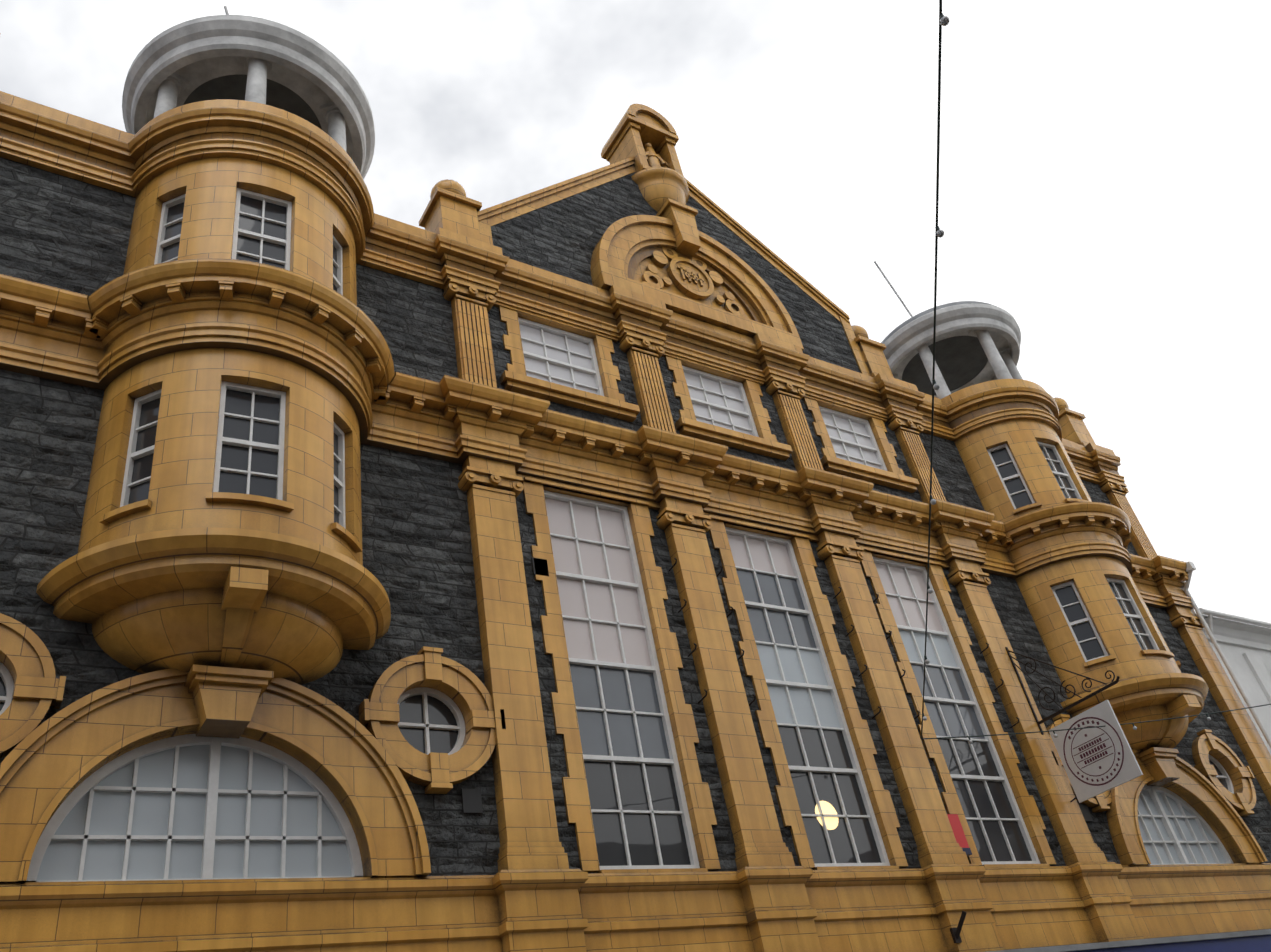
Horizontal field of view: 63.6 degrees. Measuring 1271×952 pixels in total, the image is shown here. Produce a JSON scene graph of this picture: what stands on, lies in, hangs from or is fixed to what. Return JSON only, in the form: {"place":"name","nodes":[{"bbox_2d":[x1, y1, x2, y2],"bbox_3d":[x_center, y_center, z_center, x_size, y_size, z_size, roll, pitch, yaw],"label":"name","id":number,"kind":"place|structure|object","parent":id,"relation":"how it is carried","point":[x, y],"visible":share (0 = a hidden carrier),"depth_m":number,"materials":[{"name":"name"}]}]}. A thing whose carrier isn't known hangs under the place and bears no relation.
{"place":"outdoors","nodes":[
{"label":"outdoors","id":0,"kind":"place"},
{"bbox_2d":[0,0,1270,628],"label":"sky","id":1,"kind":"structure","parent":0,"point":[1105,165],"materials":[{"name":"white"}]},
{"bbox_2d":[815,801,837,829],"bbox_3d":[2.583,4.579,13.829,0.400,0.400,0.002,12,-42,-31],"label":"lamp globe","id":2,"kind":"object","parent":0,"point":[830,822],"visible":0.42,"depth_m":13.84,"materials":[{"name":"beige glass"}]},
{"bbox_2d":[921,0,1270,739],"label":"festoon wire","id":3,"kind":"object","parent":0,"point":[933,406],"visible":0.94,"depth_m":9.41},
{"bbox_2d":[922,13,1208,739],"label":"festoon holders","id":4,"kind":"object","parent":3,"relation":"attached to","point":[941,15],"visible":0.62,"depth_m":10.52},
{"bbox_2d":[922,16,1210,743],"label":"string light bulbs","id":5,"kind":"object","parent":4,"relation":"attached to","point":[944,20],"visible":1,"depth_m":9.21,"materials":[{"name":"glass"}]},
{"bbox_2d":[1196,614,1270,754],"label":"neighbour building","id":6,"kind":"structure","parent":0,"point":[1245,649],"depth_m":22.87,"materials":[{"name":"white paint"}]},
{"bbox_2d":[1184,561,1270,747],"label":"gutter pipes","id":7,"kind":"object","parent":6,"relation":"attached to","point":[1190,568],"visible":0.96,"depth_m":22.39,"materials":[{"name":"white paint"}]},
{"label":"ground","id":8,"kind":"structure","parent":0,"visible":0},
{"bbox_2d":[0,157,1270,875],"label":"stone wall","id":9,"kind":"structure","parent":8,"relation":"on","point":[64,233],"depth_m":12.88,"materials":[{"name":"black stone"}]},
{"bbox_2d":[0,91,1270,951],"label":"faience","id":10,"kind":"object","parent":9,"relation":"attached to","point":[693,481],"visible":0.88,"depth_m":13.65,"materials":[{"name":"ceramic"}]},
{"bbox_2d":[36,157,390,684],"bbox_3d":[-4.970,-0.883,12.726,3.568,7.880,3.490,12,-42,-31],"label":"turret","id":11,"kind":"object","parent":10,"relation":"on","point":[184,567],"visible":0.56,"depth_m":10.51,"materials":[{"name":"beige stone"}]},
{"bbox_2d":[122,6,374,179],"bbox_3d":[-6.114,-6.120,16.493,3.680,5.225,3.680,12,-42,-31],"label":"rooftop cupola","id":12,"kind":"object","parent":11,"relation":"on","point":[175,66],"visible":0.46,"depth_m":14.85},
{"bbox_2d":[183,74,321,129],"bbox_3d":[-5.804,-4.665,15.459,2.120,1.580,2.120,12,-42,-31],"label":"cupola interior","id":13,"kind":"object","parent":12,"relation":"attached to","point":[278,95],"depth_m":15.32,"materials":[{"name":"black"}]},
{"bbox_2d":[0,129,1118,474],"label":"cornice","id":14,"kind":"structure","parent":10,"relation":"on","point":[638,257],"depth_m":17.41,"materials":[{"name":"beige stone"}]},
{"bbox_2d":[0,188,1233,881],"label":"window frames","id":15,"kind":"structure","parent":10,"relation":"on","point":[208,838],"depth_m":13.30,"materials":[{"name":"white paint"}]},
{"bbox_2d":[0,195,1227,865],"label":"glass","id":16,"kind":"object","parent":15,"relation":"in","point":[638,827],"depth_m":13.43,"materials":[{"name":"glass"}]},
{"bbox_2d":[36,630,1225,880],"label":"window panes","id":17,"kind":"structure","parent":15,"relation":"attached to","point":[104,860],"depth_m":9.86,"materials":[{"name":"grey glass"}]},
{"bbox_2d":[545,498,943,665],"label":"window panes","id":18,"kind":"structure","parent":15,"relation":"attached to","point":[578,638],"depth_m":14.32,"materials":[{"name":"grey glass"}]},
{"bbox_2d":[570,569,984,758],"bbox_3d":[2.288,2.811,15.155,7.690,3.204,0.001,12,-42,-31],"label":"glass","id":19,"kind":"object","parent":15,"relation":"attached to","point":[592,731],"visible":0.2,"depth_m":13.46,"materials":[{"name":"grey glass"}]},
{"bbox_2d":[461,557,1092,821],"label":"boxes","id":20,"kind":"object","parent":10,"relation":"attached to","point":[471,801],"visible":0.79,"depth_m":11.05,"materials":[{"name":"grey"}]},
{"bbox_2d":[451,298,1157,558],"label":"fluted pilasters","id":21,"kind":"object","parent":10,"relation":"on","point":[473,348],"visible":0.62,"depth_m":17.07,"materials":[{"name":"beige stone"}]},
{"bbox_2d":[669,558,1119,942],"bbox_3d":[4.302,3.542,14.443,6.952,5.337,1.834,12,-42,-31],"label":"ironwork","id":22,"kind":"object","parent":10,"relation":"attached to","point":[955,934],"visible":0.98,"depth_m":16.56,"materials":[{"name":"metal"}]},
{"bbox_2d":[1049,700,1142,802],"bbox_3d":[7.216,4.337,16.131,0.040,1.210,1.180,12,-42,-31],"label":"hanging sign","id":23,"kind":"object","parent":22,"relation":"hanging from","point":[1130,768],"visible":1,"depth_m":16.08,"materials":[{"name":"white metal"}]},
{"bbox_2d":[1063,717,1123,785],"bbox_3d":[7.215,4.333,16.134,0.044,1.050,1.050,12,-42,-31],"label":"sign emblem","id":24,"kind":"object","parent":23,"relation":"attached to","point":[1090,753],"visible":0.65,"depth_m":16.11,"materials":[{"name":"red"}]},
{"bbox_2d":[947,814,968,847],"bbox_3d":[4.548,5.075,14.591,0.240,0.480,0.120,12,-42,-31],"label":"banner","id":25,"kind":"object","parent":10,"relation":"on","point":[957,829],"visible":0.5,"depth_m":14.56,"materials":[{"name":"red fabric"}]},
{"bbox_2d":[962,848,971,855],"bbox_3d":[4.598,5.303,14.426,0.250,0.090,0.125,12,-42,-31],"label":"alarm box base","id":26,"kind":"object","parent":25,"relation":"attached to","point":[968,851],"visible":0.36,"depth_m":14.41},
{"bbox_2d":[954,419,1207,751],"bbox_3d":[8.345,2.062,20.864,3.568,7.880,3.490,12,-42,-31],"label":"turret","id":27,"kind":"object","parent":10,"relation":"on","point":[1150,685],"visible":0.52,"depth_m":18.88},
{"bbox_2d":[874,261,1022,398],"bbox_3d":[7.174,-3.296,24.717,3.680,5.525,3.680,12,-42,-31],"label":"rooftop cupola","id":28,"kind":"object","parent":27,"relation":"on","point":[995,331],"visible":0.44,"depth_m":22.97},
{"bbox_2d":[881,301,994,390],"bbox_3d":[7.230,-3.033,24.530,3.560,0.550,3.560,12,-42,-31],"label":"cupola roof edge","id":29,"kind":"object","parent":28,"relation":"attached to","point":[896,329],"depth_m":23.09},
{"bbox_2d":[902,336,987,394],"bbox_3d":[7.484,-1.841,23.683,2.120,1.880,2.120,12,-42,-31],"label":"cupola interior","id":30,"kind":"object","parent":28,"relation":"attached to","point":[961,360],"depth_m":24.17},
{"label":"pavements","id":31,"kind":"structure","parent":8,"relation":"on","visible":0},
{"bbox_3d":[3.525,7.987,11.259,24.330,2.550,0.120,12,-42,-31],"label":"shopfront","id":32,"kind":"object","parent":31,"relation":"on","visible":0},
{"bbox_2d":[1072,935,1270,951],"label":"shop fascia","id":33,"kind":"structure","parent":32,"relation":"on","point":[1261,943],"depth_m":15.53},
{"bbox_2d":[986,929,1270,951],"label":"fascia edge","id":34,"kind":"object","parent":33,"relation":"on","point":[1113,944],"depth_m":14.66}
]}

